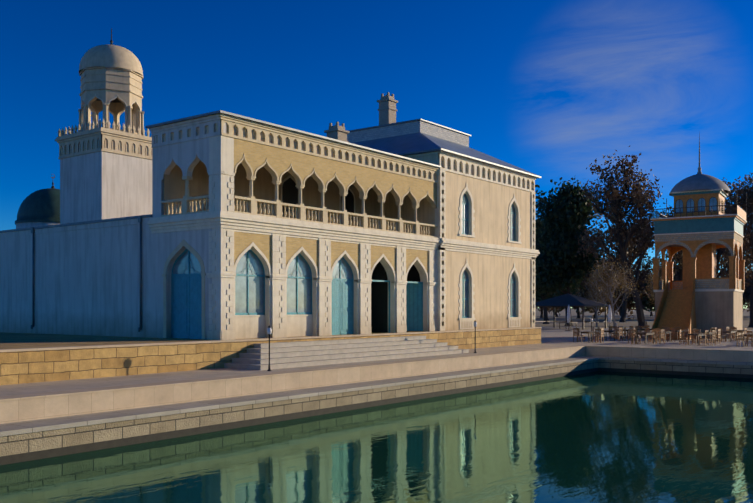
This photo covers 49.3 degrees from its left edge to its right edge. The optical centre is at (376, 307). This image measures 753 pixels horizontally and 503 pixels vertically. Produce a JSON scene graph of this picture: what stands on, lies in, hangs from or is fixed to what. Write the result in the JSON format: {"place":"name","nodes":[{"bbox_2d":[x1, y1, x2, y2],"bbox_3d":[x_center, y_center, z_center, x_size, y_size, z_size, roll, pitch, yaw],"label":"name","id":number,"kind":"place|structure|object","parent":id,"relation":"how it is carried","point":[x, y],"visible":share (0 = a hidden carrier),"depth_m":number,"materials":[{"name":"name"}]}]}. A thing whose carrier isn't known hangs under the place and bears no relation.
{"place":"outdoors","nodes":[
{"label":"outdoors","id":0,"kind":"place"},
{"bbox_2d":[0,371,752,502],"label":"pool water","id":1,"kind":"structure","parent":0,"point":[606,437],"depth_m":22.00,"materials":[{"name":"green liquid"}]},
{"bbox_2d":[0,0,752,307],"label":"sky","id":2,"kind":"structure","parent":0,"point":[547,89],"materials":[{"name":"blue"}]},
{"bbox_2d":[535,308,752,329],"bbox_3d":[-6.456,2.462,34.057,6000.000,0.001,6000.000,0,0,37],"label":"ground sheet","id":3,"kind":"object","parent":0,"point":[649,319],"depth_m":172.04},
{"bbox_2d":[0,327,752,464],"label":"terrace retaining wall","id":4,"kind":"structure","parent":3,"relation":"on","point":[35,426],"depth_m":31.58,"materials":[{"name":"stone"}]},
{"bbox_2d":[15,174,59,228],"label":"dome","id":5,"kind":"structure","parent":4,"relation":"on","point":[40,207],"depth_m":72.50,"materials":[{"name":"green patinated copper"},{"name":"white plaster"}]},
{"bbox_2d":[0,92,540,339],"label":"palace building","id":6,"kind":"structure","parent":4,"relation":"on","point":[248,227],"depth_m":40.54,"materials":[{"name":"beige paint"}]},
{"bbox_2d":[55,28,151,223],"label":"minaret tower","id":7,"kind":"structure","parent":6,"relation":"on","point":[105,171],"depth_m":62.88,"materials":[{"name":"white paint"}]},
{"bbox_2d":[0,327,752,396],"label":"paving walkways","id":8,"kind":"structure","parent":4,"relation":"on","point":[551,337],"depth_m":35.56,"materials":[{"name":"beige stone"}]},
{"bbox_2d":[267,325,271,370],"bbox_3d":[-4.160,1.568,31.873,0.190,1.780,0.190,0,0,37],"label":"lamp post","id":9,"kind":"object","parent":8,"relation":"on","point":[269,330],"visible":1,"depth_m":31.84,"materials":[{"name":"black metal"}]},
{"bbox_2d":[473,321,476,352],"bbox_3d":[5.371,1.568,44.663,0.190,1.780,0.190,0,0,37],"label":"lamp post","id":10,"kind":"object","parent":8,"relation":"on","point":[475,324],"visible":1,"depth_m":44.63,"materials":[{"name":"black metal"}]},
{"bbox_2d":[565,304,572,330],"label":"closed parasol","id":11,"kind":"object","parent":8,"relation":"on","point":[568,315],"visible":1,"depth_m":86.49,"materials":[{"name":"fabric"}]},
{"bbox_2d":[535,294,608,329],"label":"garden gazebo","id":12,"kind":"object","parent":8,"relation":"on","point":[565,300],"visible":0.81,"depth_m":95.60,"materials":[{"name":"blue wood"}]},
{"bbox_2d":[573,328,603,342],"bbox_3d":[15.227,1.958,58.684,1.200,1.000,2.238,0,0,-38],"label":"table and chairs","id":13,"kind":"object","parent":8,"relation":"on","point":[576,331],"visible":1,"depth_m":58.37,"materials":[{"name":"brown wood"}]},
{"bbox_2d":[592,327,625,340],"bbox_3d":[17.391,1.958,61.491,2.247,1.000,1.223,0,0,32],"label":"table and chairs","id":14,"kind":"object","parent":8,"relation":"on","point":[620,332],"visible":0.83,"depth_m":61.39,"materials":[{"name":"brown wood"}]},
{"bbox_2d":[608,305,611,322],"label":"closed parasol","id":15,"kind":"object","parent":8,"relation":"on","point":[609,315],"visible":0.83,"depth_m":86.36,"materials":[{"name":"fabric"}]},
{"bbox_2d":[581,253,643,325],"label":"bare birch tree","id":16,"kind":"object","parent":8,"relation":"on","point":[613,280],"visible":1,"depth_m":87.06,"materials":[{"name":"brown plant"}]},
{"bbox_2d":[609,326,640,338],"bbox_3d":[19.504,1.958,64.539,2.134,1.000,2.246,0,0,4],"label":"table and chairs","id":17,"kind":"object","parent":8,"relation":"on","point":[617,330],"visible":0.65,"depth_m":64.19,"materials":[{"name":"brown wood"}]},
{"bbox_2d":[637,325,651,337],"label":"table and chairs","id":18,"kind":"object","parent":8,"relation":"on","point":[644,329],"visible":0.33,"depth_m":66.03,"materials":[{"name":"brown wood"}]},
{"bbox_2d":[628,329,664,343],"bbox_3d":[18.328,1.958,56.279,2.250,1.000,2.031,0,0,-3],"label":"table and chairs","id":19,"kind":"object","parent":8,"relation":"on","point":[632,333],"visible":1,"depth_m":55.87,"materials":[{"name":"brown wood"}]},
{"bbox_2d":[646,328,674,341],"bbox_3d":[20.558,1.958,59.122,2.293,1.000,1.286,0,0,-35],"label":"table and chairs","id":20,"kind":"object","parent":8,"relation":"on","point":[658,332],"visible":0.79,"depth_m":58.87,"materials":[{"name":"brown wood"}]},
{"bbox_2d":[662,327,688,340],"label":"table and chairs","id":21,"kind":"object","parent":8,"relation":"on","point":[676,330],"visible":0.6,"depth_m":61.66,"materials":[{"name":"brown wood"}]},
{"bbox_2d":[679,329,715,345],"bbox_3d":[21.119,1.958,54.175,1.250,1.000,2.162,0,0,-39],"label":"table and chairs","id":22,"kind":"object","parent":8,"relation":"on","point":[706,334],"visible":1,"depth_m":53.81,"materials":[{"name":"brown wood"}]},
{"bbox_2d":[650,131,746,339],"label":"pool pavilion","id":23,"kind":"structure","parent":8,"relation":"on","point":[699,227],"depth_m":66.69,"materials":[{"name":"paint"}]},
{"bbox_2d":[688,328,720,343],"bbox_3d":[22.743,1.958,57.145,2.019,1.000,2.074,0,0,9],"label":"table and chairs","id":24,"kind":"object","parent":8,"relation":"on","point":[710,332],"visible":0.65,"depth_m":56.54,"materials":[{"name":"brown wood"}]},
{"bbox_2d":[711,327,746,341],"bbox_3d":[25.660,1.958,60.174,2.250,1.000,2.031,0,0,-8],"label":"table and chairs","id":25,"kind":"object","parent":8,"relation":"on","point":[735,331],"visible":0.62,"depth_m":59.60,"materials":[{"name":"brown wood"}]},
{"bbox_2d":[726,327,751,339],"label":"table and chairs","id":26,"kind":"object","parent":8,"relation":"on","point":[727,328],"visible":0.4,"depth_m":63.00,"materials":[{"name":"brown wood"}]},
{"bbox_2d":[737,331,752,346],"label":"table and chairs","id":27,"kind":"object","parent":8,"relation":"on","point":[748,335],"visible":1,"depth_m":52.03,"materials":[{"name":"brown wood"}]},
{"bbox_2d":[535,213,558,323],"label":"dark elm tree","id":28,"kind":"object","parent":3,"relation":"on","point":[541,296],"visible":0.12,"depth_m":122.45,"materials":[{"name":"green plant"}]},
{"bbox_2d":[535,297,560,317],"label":"tree","id":29,"kind":"object","parent":3,"relation":"on","point":[548,310],"depth_m":201.33,"materials":[{"name":"green plant"}]},
{"bbox_2d":[550,307,572,316],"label":"tree","id":30,"kind":"object","parent":3,"relation":"on","point":[560,310],"depth_m":223.26,"materials":[{"name":"green plant"}]},
{"bbox_2d":[535,177,607,325],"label":"dark elm tree","id":31,"kind":"object","parent":3,"relation":"on","point":[566,214],"visible":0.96,"depth_m":108.20,"materials":[{"name":"green plant"}]},
{"bbox_2d":[554,273,594,318],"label":"tree","id":32,"kind":"object","parent":3,"relation":"on","point":[580,291],"visible":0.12,"depth_m":185.33,"materials":[{"name":"green plant"}]},
{"bbox_2d":[573,277,614,317],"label":"tree","id":33,"kind":"object","parent":3,"relation":"on","point":[593,311],"visible":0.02,"depth_m":187.67,"materials":[{"name":"green plant"}]},
{"bbox_2d":[573,266,617,326],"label":"bare birch tree","id":34,"kind":"object","parent":3,"relation":"on","point":[591,288],"visible":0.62,"depth_m":102.80,"materials":[{"name":"brown plant"}]},
{"bbox_2d":[581,253,652,318],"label":"tree","id":35,"kind":"object","parent":3,"relation":"on","point":[630,304],"visible":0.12,"depth_m":176.22,"materials":[{"name":"brown plant"}]},
{"bbox_2d":[587,213,660,321],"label":"brown oak tree","id":36,"kind":"object","parent":3,"relation":"on","point":[647,267],"visible":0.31,"depth_m":138.54,"materials":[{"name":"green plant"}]},
{"bbox_2d":[575,146,673,327],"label":"brown oak tree","id":37,"kind":"object","parent":3,"relation":"on","point":[617,202],"visible":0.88,"depth_m":97.74,"materials":[{"name":"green plant"}]},
{"bbox_2d":[633,275,654,315],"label":"tree","id":38,"kind":"object","parent":3,"relation":"on","point":[647,304],"visible":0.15,"depth_m":232.20,"materials":[{"name":"green plant"}]},
{"bbox_2d":[637,272,676,308],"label":"bare birch tree","id":39,"kind":"object","parent":3,"relation":"on","point":[651,291],"visible":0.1,"depth_m":90.85,"materials":[{"name":"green plant"}]},
{"bbox_2d":[644,253,724,297],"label":"tree","id":40,"kind":"object","parent":3,"relation":"on","point":[675,278],"depth_m":177.13,"materials":[{"name":"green plant"}]},
{"bbox_2d":[654,214,724,280],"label":"brown oak tree","id":41,"kind":"object","parent":3,"relation":"on","point":[680,272],"depth_m":132.23,"materials":[{"name":"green plant"}]},
{"bbox_2d":[670,175,752,277],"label":"brown oak tree","id":42,"kind":"object","parent":3,"relation":"on","point":[719,254],"visible":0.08,"depth_m":116.71,"materials":[{"name":"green plant"}]},
{"bbox_2d":[673,222,752,285],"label":"brown oak tree","id":43,"kind":"object","parent":3,"relation":"on","point":[726,269],"visible":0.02,"depth_m":149.34,"materials":[{"name":"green plant"}]},
{"bbox_2d":[717,173,752,327],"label":"brown oak tree","id":44,"kind":"object","parent":3,"relation":"on","point":[747,245],"visible":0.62,"depth_m":102.32,"materials":[{"name":"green plant"}]},
{"bbox_2d":[743,272,749,310],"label":"tree","id":45,"kind":"object","parent":3,"relation":"on","point":[746,303],"depth_m":258.44,"materials":[{"name":"green plant"}]},
{"bbox_2d":[744,282,750,311],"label":"tree","id":46,"kind":"object","parent":3,"relation":"on","point":[748,287],"visible":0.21,"depth_m":186.23,"materials":[{"name":"green plant"}]},
{"bbox_2d":[743,270,752,302],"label":"tree","id":47,"kind":"object","parent":3,"relation":"on","point":[746,293],"visible":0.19,"depth_m":226.34,"materials":[{"name":"green plant"}]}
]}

